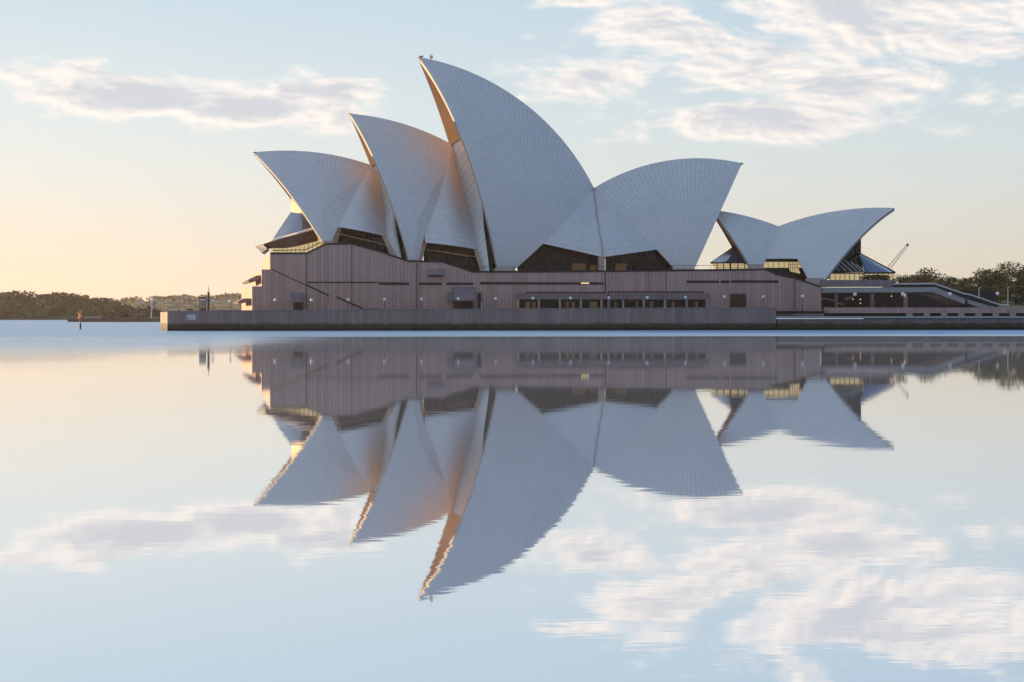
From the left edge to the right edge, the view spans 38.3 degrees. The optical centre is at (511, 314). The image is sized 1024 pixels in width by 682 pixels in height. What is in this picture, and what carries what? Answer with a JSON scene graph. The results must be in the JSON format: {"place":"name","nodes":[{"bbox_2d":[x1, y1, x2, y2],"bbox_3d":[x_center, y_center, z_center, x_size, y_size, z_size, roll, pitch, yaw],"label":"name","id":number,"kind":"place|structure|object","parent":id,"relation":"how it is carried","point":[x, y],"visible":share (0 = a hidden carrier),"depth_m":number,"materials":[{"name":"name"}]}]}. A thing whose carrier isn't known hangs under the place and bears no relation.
{"place":"outdoors","nodes":[
{"label":"outdoors","id":0,"kind":"place"},
{"bbox_2d":[37,297,241,317],"bbox_3d":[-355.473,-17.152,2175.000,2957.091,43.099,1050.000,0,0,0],"label":"hills","id":1,"kind":"structure","parent":0,"point":[226,304],"depth_m":2035.83,"materials":[{"name":"green plant"}]},
{"bbox_2d":[137,299,143,304],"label":"distant house","id":2,"kind":"structure","parent":1,"relation":"on","point":[140,301],"depth_m":2082.00,"materials":[{"name":"tile"}]},
{"bbox_2d":[157,299,164,303],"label":"distant house","id":3,"kind":"structure","parent":1,"relation":"on","point":[160,301],"depth_m":2073.00,"materials":[{"name":"tile"}]},
{"bbox_2d":[89,292,241,310],"bbox_3d":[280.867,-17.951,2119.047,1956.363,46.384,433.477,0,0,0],"label":"woodland","id":4,"kind":"object","parent":1,"relation":"on","point":[173,298],"visible":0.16,"depth_m":2169.92,"materials":[{"name":"green plant"}]},
{"bbox_2d":[166,302,174,305],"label":"distant house","id":5,"kind":"structure","parent":1,"relation":"on","point":[170,303],"depth_m":2036.00,"materials":[{"name":"tile"}]},
{"bbox_2d":[169,307,179,310],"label":"distant house","id":6,"kind":"structure","parent":1,"relation":"on","point":[174,308],"depth_m":1954.50,"materials":[{"name":"tile"}]},
{"bbox_2d":[175,298,183,303],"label":"distant house","id":7,"kind":"structure","parent":1,"relation":"on","point":[180,300],"depth_m":2090.67,"materials":[{"name":"tile"}]},
{"bbox_2d":[181,294,187,298],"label":"distant house","id":8,"kind":"structure","parent":1,"relation":"on","point":[184,296],"depth_m":2172.50,"materials":[{"name":"tile"}]},
{"bbox_2d":[215,299,224,302],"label":"distant house","id":9,"kind":"structure","parent":1,"relation":"on","point":[220,300],"depth_m":2081.00,"materials":[{"name":"tile"}]},
{"bbox_2d":[0,318,1023,681],"bbox_3d":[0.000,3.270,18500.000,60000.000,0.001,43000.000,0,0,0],"label":"water","id":10,"kind":"structure","parent":0,"point":[564,506],"depth_m":25.32,"materials":[{"name":"blue liquid"}]},
{"bbox_2d":[78,311,81,328],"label":"channel marker","id":11,"kind":"object","parent":10,"relation":"in","point":[80,319],"visible":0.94,"depth_m":339.20,"materials":[{"name":"red paint"}]},
{"bbox_2d":[0,304,166,319],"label":"headland","id":12,"kind":"structure","parent":10,"relation":"in","point":[62,316],"depth_m":1009.35,"materials":[{"name":"green plant"}]},
{"bbox_2d":[0,290,145,318],"bbox_3d":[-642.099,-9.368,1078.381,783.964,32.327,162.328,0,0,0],"label":"woodland","id":13,"kind":"object","parent":12,"relation":"on","point":[53,303],"visible":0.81,"depth_m":1033.50,"materials":[{"name":"green plant"}]},
{"bbox_2d":[68,298,159,321],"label":"stone jetty","id":14,"kind":"object","parent":10,"relation":"in","point":[94,319],"visible":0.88,"depth_m":691.73,"materials":[{"name":"concrete"}]},
{"bbox_2d":[160,307,775,330],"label":"sea wall","id":15,"kind":"structure","parent":10,"relation":"in","point":[719,318],"depth_m":311.02,"materials":[{"name":"concrete"}]},
{"bbox_2d":[187,315,195,319],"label":"wall sign","id":16,"kind":"object","parent":15,"relation":"attached to","point":[191,317],"visible":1,"depth_m":304.45,"materials":[{"name":"metal"}]},
{"bbox_2d":[776,307,1023,329],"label":"quay terrace","id":17,"kind":"structure","parent":10,"relation":"in","point":[892,324],"depth_m":322.82,"materials":[{"name":"concrete"}]},
{"bbox_2d":[0,0,1023,300],"label":"sky","id":18,"kind":"structure","parent":0,"point":[131,131],"materials":[{"name":"blue"}]},
{"bbox_2d":[820,280,1007,310],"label":"forecourt bridge","id":19,"kind":"structure","parent":0,"point":[878,293],"depth_m":340.79,"materials":[{"name":"concrete"}]},
{"bbox_2d":[860,274,891,279],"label":"terrace hedge","id":20,"kind":"object","parent":19,"relation":"on","point":[877,277],"visible":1,"depth_m":335.40,"materials":[{"name":"green plant"}]},
{"bbox_2d":[893,273,907,282],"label":"terrace shrub","id":21,"kind":"object","parent":19,"relation":"on","point":[900,277],"visible":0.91,"depth_m":349.80,"materials":[{"name":"green plant"}]},
{"bbox_2d":[863,294,1023,318],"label":"park ground","id":22,"kind":"structure","parent":0,"point":[1012,304],"depth_m":397.98,"materials":[{"name":"grey concrete"}]},
{"bbox_2d":[887,244,908,267],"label":"harbour crane","id":23,"kind":"object","parent":22,"relation":"on","point":[906,245],"visible":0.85,"depth_m":899.86,"materials":[{"name":"metal"}]},
{"bbox_2d":[905,278,919,282],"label":"tree","id":24,"kind":"object","parent":22,"relation":"on","point":[913,280],"visible":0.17,"depth_m":469.21,"materials":[{"name":"green plant"}]},
{"bbox_2d":[901,267,954,287],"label":"tree","id":25,"kind":"object","parent":22,"relation":"on","point":[924,277],"visible":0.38,"depth_m":478.59,"materials":[{"name":"green plant"}]},
{"bbox_2d":[927,279,955,287],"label":"tree","id":26,"kind":"object","parent":22,"relation":"on","point":[936,282],"visible":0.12,"depth_m":449.06,"materials":[{"name":"green plant"}]},
{"bbox_2d":[941,276,957,284],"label":"tree","id":27,"kind":"object","parent":22,"relation":"on","point":[950,280],"visible":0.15,"depth_m":499.17,"materials":[{"name":"green plant"}]},
{"bbox_2d":[945,284,961,289],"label":"tree","id":28,"kind":"object","parent":22,"relation":"on","point":[953,286],"visible":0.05,"depth_m":439.02,"materials":[{"name":"green plant"}]},
{"bbox_2d":[953,278,974,289],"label":"tree","id":29,"kind":"object","parent":22,"relation":"on","point":[959,281],"visible":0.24,"depth_m":464.22,"materials":[{"name":"green plant"}]},
{"bbox_2d":[954,279,985,289],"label":"tree","id":30,"kind":"object","parent":22,"relation":"on","point":[968,286],"visible":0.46,"depth_m":429.45,"materials":[{"name":"green plant"}]},
{"bbox_2d":[959,268,993,288],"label":"tree","id":31,"kind":"object","parent":22,"relation":"on","point":[984,272],"visible":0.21,"depth_m":467.41,"materials":[{"name":"green plant"}]},
{"bbox_2d":[977,285,1003,302],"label":"tree","id":32,"kind":"object","parent":22,"relation":"on","point":[986,289],"visible":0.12,"depth_m":424.86,"materials":[{"name":"green plant"}]},
{"bbox_2d":[979,273,1008,290],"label":"tree","id":33,"kind":"object","parent":22,"relation":"on","point":[994,278],"visible":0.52,"depth_m":429.04,"materials":[{"name":"green plant"}]},
{"bbox_2d":[981,261,1023,296],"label":"tree","id":34,"kind":"object","parent":22,"relation":"on","point":[1001,270],"visible":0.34,"depth_m":454.23,"materials":[{"name":"green plant"}]},
{"bbox_2d":[991,283,1014,303],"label":"tree","id":35,"kind":"object","parent":22,"relation":"on","point":[1002,291],"visible":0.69,"depth_m":417.20,"materials":[{"name":"green plant"}]},
{"bbox_2d":[1003,270,1023,296],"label":"tree","id":36,"kind":"object","parent":22,"relation":"on","point":[1015,283],"visible":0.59,"depth_m":439.11,"materials":[{"name":"green plant"}]},
{"bbox_2d":[1012,285,1023,304],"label":"tree","id":37,"kind":"object","parent":22,"relation":"on","point":[1020,289],"visible":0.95,"depth_m":419.41,"materials":[{"name":"green plant"}]},
{"label":"promenade","id":38,"kind":"structure","parent":0,"visible":0},
{"bbox_2d":[199,297,205,309],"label":"ticket kiosk","id":39,"kind":"object","parent":38,"relation":"on","point":[202,303],"visible":0.96,"depth_m":307.51,"materials":[{"name":"metal"}]},
{"bbox_2d":[207,285,209,309],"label":"marker pylon","id":40,"kind":"object","parent":38,"relation":"on","point":[208,300],"visible":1,"depth_m":306.74,"materials":[{"name":"metal"}]},
{"bbox_2d":[233,54,820,312],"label":"opera house","id":41,"kind":"structure","parent":38,"relation":"on","point":[487,199],"depth_m":343.92,"materials":[{"name":"tile"}]},
{"bbox_2d":[293,303,303,309],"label":"door","id":42,"kind":"structure","parent":41,"relation":"in","point":[296,306],"depth_m":318.66,"materials":[{"name":"wood"}]},
{"bbox_2d":[379,282,409,284],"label":"slit window","id":43,"kind":"structure","parent":41,"relation":"in","point":[380,283],"depth_m":320.84,"materials":[{"name":"black glass"}]},
{"bbox_2d":[419,282,441,284],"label":"slit window","id":44,"kind":"structure","parent":41,"relation":"in","point":[421,283],"depth_m":321.71,"materials":[{"name":"black glass"}]},
{"bbox_2d":[446,282,472,284],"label":"slit window","id":45,"kind":"structure","parent":41,"relation":"in","point":[447,283],"depth_m":322.41,"materials":[{"name":"black glass"}]},
{"bbox_2d":[453,301,473,308],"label":"loading door","id":46,"kind":"structure","parent":41,"relation":"in","point":[462,304],"depth_m":322.57,"materials":[{"name":"wood"}]},
{"bbox_2d":[480,282,603,284],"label":"slit window","id":47,"kind":"structure","parent":41,"relation":"in","point":[525,283],"depth_m":324.55,"materials":[{"name":"black glass"}]},
{"bbox_2d":[687,280,718,282],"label":"slit window","id":48,"kind":"structure","parent":41,"relation":"in","point":[688,281],"depth_m":328.29,"materials":[{"name":"black glass"}]},
{"bbox_2d":[729,293,746,306],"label":"door","id":49,"kind":"structure","parent":41,"relation":"in","point":[735,299],"depth_m":329.18,"materials":[{"name":"brown wood"}]},
{"bbox_2d":[731,280,777,282],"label":"slit window","id":50,"kind":"structure","parent":41,"relation":"in","point":[732,281],"depth_m":329.58,"materials":[{"name":"black glass"}]},
{"bbox_2d":[710,208,895,284],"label":"restaurant","id":51,"kind":"structure","parent":41,"relation":"on","point":[815,249],"depth_m":350.66,"materials":[{"name":"tile"}]},
{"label":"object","id":52,"kind":"structure","parent":0,"visible":0},
{"bbox_2d":[97,305,164,317],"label":"tree clump","id":53,"kind":"object","parent":52,"relation":"on","point":[124,313],"visible":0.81,"depth_m":716.12,"materials":[{"name":"green plant"}]}
]}

